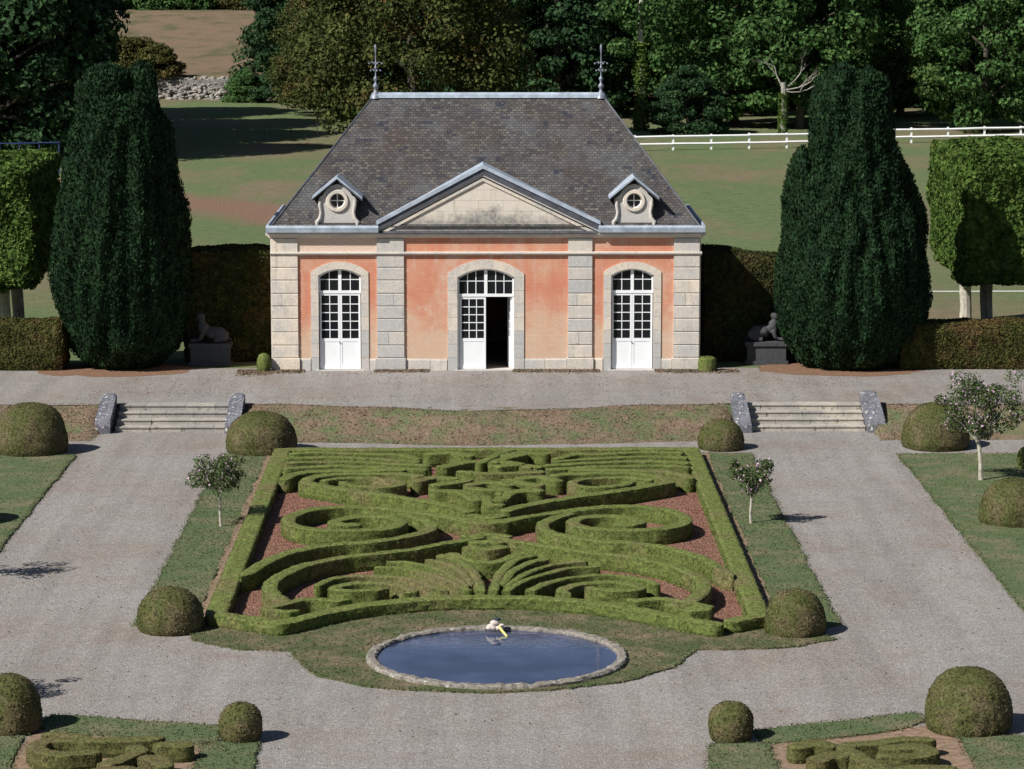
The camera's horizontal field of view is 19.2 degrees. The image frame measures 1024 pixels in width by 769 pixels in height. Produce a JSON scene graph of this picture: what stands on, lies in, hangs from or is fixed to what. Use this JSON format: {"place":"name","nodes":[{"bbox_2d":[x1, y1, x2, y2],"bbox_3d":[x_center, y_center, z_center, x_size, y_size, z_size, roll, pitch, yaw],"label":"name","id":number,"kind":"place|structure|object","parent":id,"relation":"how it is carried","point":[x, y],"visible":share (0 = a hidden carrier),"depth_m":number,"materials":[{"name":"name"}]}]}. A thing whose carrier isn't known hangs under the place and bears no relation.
{"place":"outdoors","nodes":[
{"label":"outdoors","id":0,"kind":"place"},
{"bbox_2d":[0,454,74,549],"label":"lawn","id":1,"kind":"structure","parent":0,"point":[10,517],"depth_m":86.61,"materials":[{"name":"green plant"}]},
{"bbox_2d":[10,729,199,768],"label":"parterre soil","id":2,"kind":"structure","parent":0,"point":[20,762],"depth_m":57.36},
{"bbox_2d":[25,731,165,768],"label":"box hedge","id":3,"kind":"object","parent":2,"relation":"on","point":[57,750],"visible":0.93,"depth_m":57.32,"materials":[{"name":"green plant"}]},
{"bbox_2d":[41,715,218,747],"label":"lawn","id":4,"kind":"structure","parent":0,"point":[54,724],"depth_m":59.44,"materials":[{"name":"green plant"}]},
{"bbox_2d":[133,454,265,634],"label":"lawn","id":5,"kind":"structure","parent":0,"point":[182,549],"depth_m":78.73,"materials":[{"name":"green plant"}]},
{"bbox_2d":[184,454,246,525],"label":"flowering shrub","id":6,"kind":"object","parent":5,"relation":"on","point":[219,465],"visible":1,"depth_m":79.80,"materials":[{"name":"green plant"}]},
{"bbox_2d":[193,741,259,768],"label":"lawn","id":7,"kind":"structure","parent":0,"point":[210,758],"depth_m":57.46,"materials":[{"name":"green plant"}]},
{"bbox_2d":[232,460,742,622],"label":"parterre soil","id":8,"kind":"structure","parent":0,"point":[700,541],"depth_m":77.97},
{"bbox_2d":[239,512,438,592],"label":"box hedge","id":9,"kind":"object","parent":8,"relation":"on","point":[423,530],"visible":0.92,"depth_m":75.75,"materials":[{"name":"green plant"}]},
{"bbox_2d":[259,581,419,619],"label":"box hedge","id":10,"kind":"object","parent":8,"relation":"on","point":[342,594],"visible":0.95,"depth_m":70.26,"materials":[{"name":"green plant"}]},
{"bbox_2d":[278,468,405,493],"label":"box hedge","id":11,"kind":"object","parent":8,"relation":"on","point":[287,482],"visible":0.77,"depth_m":86.02,"materials":[{"name":"green plant"}]},
{"bbox_2d":[319,476,406,495],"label":"box hedge","id":12,"kind":"object","parent":8,"relation":"on","point":[384,485],"visible":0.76,"depth_m":84.75,"materials":[{"name":"green plant"}]},
{"bbox_2d":[261,536,484,605],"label":"box hedge","id":13,"kind":"object","parent":8,"relation":"on","point":[275,587],"visible":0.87,"depth_m":74.14,"materials":[{"name":"green plant"}]},
{"bbox_2d":[313,574,448,597],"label":"box hedge","id":14,"kind":"object","parent":8,"relation":"on","point":[320,588],"visible":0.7,"depth_m":71.45,"materials":[{"name":"green plant"}]},
{"bbox_2d":[281,505,486,544],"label":"box hedge","id":15,"kind":"object","parent":8,"relation":"on","point":[347,523],"visible":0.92,"depth_m":79.10,"materials":[{"name":"green plant"}]},
{"bbox_2d":[298,472,474,517],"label":"box hedge","id":16,"kind":"object","parent":8,"relation":"on","point":[311,487],"visible":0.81,"depth_m":83.21,"materials":[{"name":"green plant"}]},
{"bbox_2d":[373,566,471,594],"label":"box hedge","id":17,"kind":"object","parent":8,"relation":"on","point":[453,587],"visible":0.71,"depth_m":72.22,"materials":[{"name":"green plant"}]},
{"bbox_2d":[410,475,473,498],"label":"box hedge","id":18,"kind":"object","parent":8,"relation":"on","point":[425,485],"visible":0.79,"depth_m":84.74,"materials":[{"name":"green plant"}]},
{"bbox_2d":[423,451,476,476],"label":"box hedge","id":19,"kind":"object","parent":8,"relation":"on","point":[447,463],"visible":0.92,"depth_m":88.97,"materials":[{"name":"green plant"}]},
{"bbox_2d":[429,489,480,513],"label":"box hedge","id":20,"kind":"object","parent":8,"relation":"on","point":[469,500],"visible":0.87,"depth_m":82.91,"materials":[{"name":"green plant"}]},
{"bbox_2d":[205,446,766,636],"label":"box hedge","id":21,"kind":"object","parent":8,"relation":"on","point":[224,597],"visible":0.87,"depth_m":70.04,"materials":[{"name":"green plant"}]},
{"bbox_2d":[462,540,509,560],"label":"box hedge","id":22,"kind":"object","parent":8,"relation":"on","point":[486,550],"visible":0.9,"depth_m":75.32,"materials":[{"name":"green plant"}]},
{"bbox_2d":[461,513,510,534],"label":"box hedge","id":23,"kind":"object","parent":8,"relation":"on","point":[476,527],"visible":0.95,"depth_m":78.65,"materials":[{"name":"green plant"}]},
{"bbox_2d":[500,475,563,497],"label":"box hedge","id":24,"kind":"object","parent":8,"relation":"on","point":[551,485],"visible":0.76,"depth_m":84.78,"materials":[{"name":"green plant"}]},
{"bbox_2d":[501,565,600,595],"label":"box hedge","id":25,"kind":"object","parent":8,"relation":"on","point":[518,587],"visible":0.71,"depth_m":72.24,"materials":[{"name":"green plant"}]},
{"bbox_2d":[499,471,675,517],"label":"box hedge","id":26,"kind":"object","parent":8,"relation":"on","point":[661,487],"visible":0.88,"depth_m":83.23,"materials":[{"name":"green plant"}]},
{"bbox_2d":[487,504,692,544],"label":"box hedge","id":27,"kind":"object","parent":8,"relation":"on","point":[627,522],"visible":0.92,"depth_m":79.12,"materials":[{"name":"green plant"}]},
{"bbox_2d":[524,573,660,596],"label":"box hedge","id":28,"kind":"object","parent":8,"relation":"on","point":[550,587],"visible":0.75,"depth_m":71.47,"materials":[{"name":"green plant"}]},
{"bbox_2d":[489,536,711,604],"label":"box hedge","id":29,"kind":"object","parent":8,"relation":"on","point":[697,586],"visible":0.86,"depth_m":74.21,"materials":[{"name":"green plant"}]},
{"bbox_2d":[567,476,653,495],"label":"box hedge","id":30,"kind":"object","parent":8,"relation":"on","point":[584,485],"visible":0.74,"depth_m":84.82,"materials":[{"name":"green plant"}]},
{"bbox_2d":[567,468,695,492],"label":"box hedge","id":31,"kind":"object","parent":8,"relation":"on","point":[685,483],"visible":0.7,"depth_m":86.09,"materials":[{"name":"green plant"}]},
{"bbox_2d":[535,512,734,590],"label":"box hedge","id":32,"kind":"object","parent":8,"relation":"on","point":[550,530],"visible":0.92,"depth_m":75.83,"materials":[{"name":"green plant"}]},
{"bbox_2d":[555,580,714,620],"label":"box hedge","id":33,"kind":"object","parent":8,"relation":"on","point":[627,593],"visible":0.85,"depth_m":70.31,"materials":[{"name":"green plant"}]},
{"bbox_2d":[377,630,616,683],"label":"pond water","id":34,"kind":"structure","parent":0,"point":[498,656],"depth_m":65.41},
{"bbox_2d":[0,430,1023,768],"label":"gravel path","id":35,"kind":"structure","parent":0,"point":[832,492],"depth_m":66.18,"materials":[{"name":"gravel"}]},
{"bbox_2d":[0,672,42,735],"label":"topiary bush","id":36,"kind":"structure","parent":35,"relation":"on","point":[21,709],"depth_m":58.96,"materials":[{"name":"green plant"}]},
{"bbox_2d":[0,402,68,456],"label":"topiary bush","id":37,"kind":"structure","parent":35,"relation":"on","point":[32,429],"depth_m":91.07,"materials":[{"name":"green plant"}]},
{"bbox_2d":[136,585,204,636],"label":"topiary bush","id":38,"kind":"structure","parent":35,"relation":"on","point":[169,611],"depth_m":67.60,"materials":[{"name":"green plant"}]},
{"bbox_2d":[115,402,228,431],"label":"stone steps","id":39,"kind":"structure","parent":35,"relation":"on","point":[176,417],"depth_m":96.61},
{"bbox_2d":[218,701,262,742],"bbox_3d":[-5.257,6.524,58.651,0.880,0.790,0.903,0,8,0],"label":"box ball","id":40,"kind":"object","parent":35,"relation":"on","point":[240,722],"visible":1,"depth_m":58.35,"materials":[{"name":"green plant"}]},
{"bbox_2d":[225,411,297,455],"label":"topiary bush","id":41,"kind":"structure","parent":35,"relation":"on","point":[259,433],"depth_m":91.29,"materials":[{"name":"green plant"}]},
{"bbox_2d":[697,418,744,451],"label":"topiary bush","id":42,"kind":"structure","parent":35,"relation":"on","point":[721,435],"depth_m":92.17,"materials":[{"name":"green plant"}]},
{"bbox_2d":[708,700,753,742],"bbox_3d":[4.240,6.513,58.669,0.909,0.796,0.939,0,8,0],"label":"box ball","id":43,"kind":"object","parent":35,"relation":"on","point":[730,721],"visible":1,"depth_m":58.35,"materials":[{"name":"green plant"}]},
{"bbox_2d":[747,402,864,430],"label":"stone steps","id":44,"kind":"structure","parent":35,"relation":"on","point":[805,416],"depth_m":96.77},
{"bbox_2d":[924,665,1012,737],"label":"topiary bush","id":45,"kind":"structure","parent":35,"relation":"on","point":[969,701],"depth_m":58.91,"materials":[{"name":"green plant"}]},
{"bbox_2d":[0,9,1023,445],"bbox_3d":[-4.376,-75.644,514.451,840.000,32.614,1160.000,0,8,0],"label":"ground","id":46,"kind":"structure","parent":0,"point":[242,177],"depth_m":182.58,"materials":[{"name":"plant"}]},
{"bbox_2d":[0,157,50,316],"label":"clipped lime tree","id":47,"kind":"object","parent":46,"relation":"on","point":[25,210],"visible":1,"depth_m":108.64,"materials":[{"name":"green plant"}]},
{"bbox_2d":[0,148,60,317],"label":"clipped lime tree","id":48,"kind":"object","parent":46,"relation":"on","point":[51,158],"visible":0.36,"depth_m":113.44,"materials":[{"name":"green plant"}]},
{"bbox_2d":[0,316,70,370],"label":"hedge","id":49,"kind":"object","parent":46,"relation":"on","point":[33,344],"visible":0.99,"depth_m":104.77,"materials":[{"name":"green plant"}]},
{"bbox_2d":[0,0,121,146],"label":"broadleaf tree","id":50,"kind":"object","parent":46,"relation":"on","point":[3,99],"visible":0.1,"depth_m":214.18,"materials":[{"name":"green plant"}]},
{"bbox_2d":[0,0,126,159],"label":"broadleaf tree","id":51,"kind":"object","parent":46,"relation":"on","point":[75,51],"visible":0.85,"depth_m":203.62,"materials":[{"name":"green plant"}]},
{"bbox_2d":[47,59,193,369],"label":"columnar yew","id":52,"kind":"object","parent":46,"relation":"on","point":[120,269],"visible":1,"depth_m":103.77,"materials":[{"name":"green plant"}]},
{"bbox_2d":[132,42,186,82],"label":"scrub bush","id":53,"kind":"object","parent":46,"relation":"on","point":[162,58],"visible":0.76,"depth_m":288.80,"materials":[{"name":"green plant"}]},
{"bbox_2d":[188,313,232,366],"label":"sphinx statue","id":54,"kind":"object","parent":46,"relation":"on","point":[216,352],"visible":1,"depth_m":106.03,"materials":[{"name":"stone"}]},
{"bbox_2d":[155,76,271,99],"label":"rubble wall","id":55,"kind":"structure","parent":46,"relation":"on","point":[176,87],"depth_m":288.72,"materials":[{"name":"stone"}]},
{"bbox_2d":[183,243,271,362],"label":"tall hedge","id":56,"kind":"object","parent":46,"relation":"on","point":[231,285],"visible":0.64,"depth_m":106.85,"materials":[{"name":"green plant"}]},
{"bbox_2d":[220,67,269,102],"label":"bush","id":57,"kind":"object","parent":46,"relation":"on","point":[235,88],"visible":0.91,"depth_m":282.71,"materials":[{"name":"green plant"}]},
{"bbox_2d":[228,0,310,103],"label":"broadleaf tree","id":58,"kind":"object","parent":46,"relation":"on","point":[260,54],"visible":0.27,"depth_m":281.61,"materials":[{"name":"green plant"}]},
{"bbox_2d":[263,0,399,114],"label":"rusty evergreen tree","id":59,"kind":"object","parent":46,"relation":"on","point":[280,65],"visible":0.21,"depth_m":258.55,"materials":[{"name":"green plant"}]},
{"bbox_2d":[284,0,555,134],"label":"tree","id":60,"kind":"object","parent":46,"relation":"on","point":[464,53],"visible":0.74,"depth_m":222.33,"materials":[{"name":"green plant"}]},
{"bbox_2d":[0,368,1023,768],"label":"grass","id":61,"kind":"structure","parent":46,"relation":"on","point":[594,370],"depth_m":77.22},
{"bbox_2d":[901,402,969,451],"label":"topiary bush","id":62,"kind":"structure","parent":61,"relation":"on","point":[923,430],"depth_m":92.15,"materials":[{"name":"green plant"}]},
{"bbox_2d":[474,0,635,115],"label":"broadleaf tree","id":63,"kind":"object","parent":46,"relation":"on","point":[568,19],"visible":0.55,"depth_m":256.05,"materials":[{"name":"green plant"}]},
{"bbox_2d":[596,0,688,130],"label":"ivy clad tree","id":64,"kind":"object","parent":46,"relation":"on","point":[641,111],"visible":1,"depth_m":238.48,"materials":[{"name":"green plant"}]},
{"bbox_2d":[608,0,732,102],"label":"broadleaf tree","id":65,"kind":"object","parent":46,"relation":"on","point":[661,71],"visible":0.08,"depth_m":257.71,"materials":[{"name":"green plant"}]},
{"bbox_2d":[647,65,730,134],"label":"conifer shrub","id":66,"kind":"object","parent":46,"relation":"on","point":[680,90],"visible":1,"depth_m":234.10,"materials":[{"name":"green plant"}]},
{"bbox_2d":[647,0,826,125],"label":"broadleaf tree","id":67,"kind":"object","parent":46,"relation":"on","point":[709,66],"visible":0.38,"depth_m":241.57,"materials":[{"name":"green plant"}]},
{"bbox_2d":[700,244,795,361],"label":"tall hedge","id":68,"kind":"object","parent":46,"relation":"on","point":[737,301],"visible":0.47,"depth_m":107.05,"materials":[{"name":"green plant"}]},
{"bbox_2d":[743,312,787,364],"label":"sphinx statue","id":69,"kind":"object","parent":46,"relation":"on","point":[760,350],"visible":0.98,"depth_m":106.44,"materials":[{"name":"stone"}]},
{"bbox_2d":[699,0,884,128],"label":"broadleaf tree","id":70,"kind":"object","parent":46,"relation":"on","point":[831,49],"visible":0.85,"depth_m":236.99,"materials":[{"name":"green plant"}]},
{"bbox_2d":[634,126,1023,149],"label":"rail fence","id":71,"kind":"object","parent":46,"relation":"on","point":[911,129],"visible":0.64,"depth_m":221.54,"materials":[{"name":"white paint"}]},
{"bbox_2d":[773,60,932,370],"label":"columnar yew","id":72,"kind":"object","parent":46,"relation":"on","point":[852,284],"visible":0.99,"depth_m":103.99,"materials":[{"name":"green plant"}]},
{"bbox_2d":[791,0,922,102],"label":"broadleaf tree","id":73,"kind":"object","parent":46,"relation":"on","point":[893,65],"visible":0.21,"depth_m":249.67,"materials":[{"name":"green plant"}]},
{"bbox_2d":[859,390,885,432],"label":"stone pier","id":74,"kind":"structure","parent":46,"relation":"on","point":[872,412],"depth_m":96.24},
{"bbox_2d":[852,1,973,115],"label":"broadleaf tree","id":75,"kind":"object","parent":46,"relation":"on","point":[906,87],"visible":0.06,"depth_m":257.79,"materials":[{"name":"green plant"}]},
{"bbox_2d":[895,316,1023,369],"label":"hedge","id":76,"kind":"object","parent":46,"relation":"on","point":[967,343],"visible":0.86,"depth_m":105.03,"materials":[{"name":"green plant"}]},
{"bbox_2d":[901,0,1023,132],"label":"broadleaf tree","id":77,"kind":"object","parent":46,"relation":"on","point":[937,32],"visible":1,"depth_m":236.08,"materials":[{"name":"green plant"}]},
{"bbox_2d":[925,135,1023,317],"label":"clipped lime tree","id":78,"kind":"object","parent":46,"relation":"on","point":[936,184],"visible":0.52,"depth_m":115.02,"materials":[{"name":"green plant"}]},
{"bbox_2d":[942,145,1023,318],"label":"clipped lime tree","id":79,"kind":"object","parent":46,"relation":"on","point":[983,201],"visible":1,"depth_m":108.91,"materials":[{"name":"green plant"}]},
{"bbox_2d":[0,368,1023,410],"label":"gravel terrace","id":80,"kind":"structure","parent":0,"point":[452,388],"depth_m":100.94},
{"bbox_2d":[38,363,191,376],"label":"needle litter","id":81,"kind":"object","parent":80,"relation":"on","point":[80,369],"visible":0.81,"depth_m":104.69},
{"bbox_2d":[265,44,705,370],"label":"garden pavilion","id":82,"kind":"structure","parent":80,"relation":"on","point":[471,231],"depth_m":104.76,"materials":[{"name":"orange stone"}]},
{"bbox_2d":[319,293,339,368],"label":"door leaf","id":83,"kind":"structure","parent":82,"relation":"in","point":[329,302],"depth_m":104.88,"materials":[{"name":"white paint"}]},
{"bbox_2d":[312,174,362,225],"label":"dormer window","id":84,"kind":"structure","parent":82,"relation":"in","point":[337,204],"depth_m":104.14,"materials":[{"name":"stone"}]},
{"bbox_2d":[319,269,360,292],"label":"transom window","id":85,"kind":"structure","parent":82,"relation":"in","point":[335,280],"depth_m":104.65,"materials":[{"name":"white paint"}]},
{"bbox_2d":[340,293,360,368],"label":"door leaf","id":86,"kind":"structure","parent":82,"relation":"in","point":[350,322],"depth_m":104.90,"materials":[{"name":"white paint"}]},
{"bbox_2d":[460,297,485,368],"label":"door leaf","id":87,"kind":"structure","parent":82,"relation":"in","point":[472,309],"depth_m":104.95,"materials":[{"name":"white paint"}]},
{"bbox_2d":[458,269,513,296],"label":"transom window","id":88,"kind":"structure","parent":82,"relation":"in","point":[480,282],"depth_m":104.70,"materials":[{"name":"white paint"}]},
{"bbox_2d":[611,293,631,368],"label":"door leaf","id":89,"kind":"structure","parent":82,"relation":"in","point":[621,353],"depth_m":104.98,"materials":[{"name":"white paint"}]},
{"bbox_2d":[611,269,652,292],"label":"transom window","id":90,"kind":"structure","parent":82,"relation":"in","point":[627,280],"depth_m":104.72,"materials":[{"name":"white paint"}]},
{"bbox_2d":[608,173,658,224],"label":"dormer window","id":91,"kind":"structure","parent":82,"relation":"in","point":[633,203],"depth_m":104.21,"materials":[{"name":"stone"}]},
{"bbox_2d":[632,293,652,368],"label":"door leaf","id":92,"kind":"structure","parent":82,"relation":"in","point":[641,302],"depth_m":104.98,"materials":[{"name":"white paint"}]},
{"bbox_2d":[759,362,921,376],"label":"needle litter","id":93,"kind":"object","parent":80,"relation":"on","point":[798,368],"visible":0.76,"depth_m":104.69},
{"bbox_2d":[191,610,837,693],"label":"lawn","id":94,"kind":"structure","parent":0,"point":[339,630],"depth_m":66.97,"materials":[{"name":"green plant"}]},
{"bbox_2d":[366,624,627,689],"bbox_3d":[-0.321,5.856,65.333,5.650,0.153,5.655,0,8,0],"label":"stone basin","id":95,"kind":"object","parent":94,"relation":"on","point":[619,663],"visible":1,"depth_m":64.39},
{"bbox_2d":[764,588,826,637],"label":"topiary bush","id":96,"kind":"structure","parent":94,"relation":"on","point":[794,613],"depth_m":67.31,"materials":[{"name":"green plant"}]},
{"bbox_2d":[708,743,776,768],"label":"lawn","id":97,"kind":"structure","parent":0,"point":[752,754],"depth_m":57.39,"materials":[{"name":"green plant"}]},
{"bbox_2d":[708,453,840,627],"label":"lawn","id":98,"kind":"structure","parent":0,"point":[780,569],"depth_m":78.46,"materials":[{"name":"green plant"}]},
{"bbox_2d":[702,453,770,606],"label":"dirt edge","id":99,"kind":"object","parent":98,"relation":"on","point":[742,544],"visible":0.47,"depth_m":79.29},
{"bbox_2d":[726,458,773,522],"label":"flowering shrub","id":100,"kind":"object","parent":98,"relation":"on","point":[757,476],"visible":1,"depth_m":80.29,"materials":[{"name":"green plant"}]},
{"bbox_2d":[753,712,924,743],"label":"lawn","id":101,"kind":"structure","parent":0,"point":[881,722],"depth_m":59.36,"materials":[{"name":"green plant"}]},
{"bbox_2d":[762,726,977,768],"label":"parterre soil","id":102,"kind":"structure","parent":0,"point":[950,750],"depth_m":58.22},
{"bbox_2d":[786,739,837,763],"bbox_3d":[5.663,6.932,57.231,0.990,0.369,0.663,0,8,0],"label":"box hedge","id":103,"kind":"object","parent":102,"relation":"on","point":[799,752],"visible":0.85,"depth_m":57.01,"materials":[{"name":"green plant"}]},
{"bbox_2d":[835,736,936,768],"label":"box hedge","id":104,"kind":"object","parent":102,"relation":"on","point":[862,754],"visible":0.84,"depth_m":57.12,"materials":[{"name":"green plant"}]},
{"bbox_2d":[875,743,939,768],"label":"box hedge","id":105,"kind":"object","parent":102,"relation":"on","point":[892,756],"visible":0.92,"depth_m":56.46,"materials":[{"name":"green plant"}]},
{"bbox_2d":[898,453,1023,610],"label":"lawn","id":106,"kind":"structure","parent":0,"point":[1013,576],"depth_m":84.26,"materials":[{"name":"green plant"}]},
{"bbox_2d":[933,368,1023,479],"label":"tree","id":107,"kind":"object","parent":106,"relation":"on","point":[971,393],"visible":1,"depth_m":86.72,"materials":[{"name":"green plant"}]},
{"bbox_2d":[978,477,1023,527],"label":"topiary bush","id":108,"kind":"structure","parent":106,"relation":"on","point":[1002,503],"depth_m":80.02,"materials":[{"name":"green plant"}]},
{"bbox_2d":[958,735,1023,768],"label":"lawn","id":109,"kind":"structure","parent":0,"point":[1010,759],"depth_m":57.74,"materials":[{"name":"green plant"}]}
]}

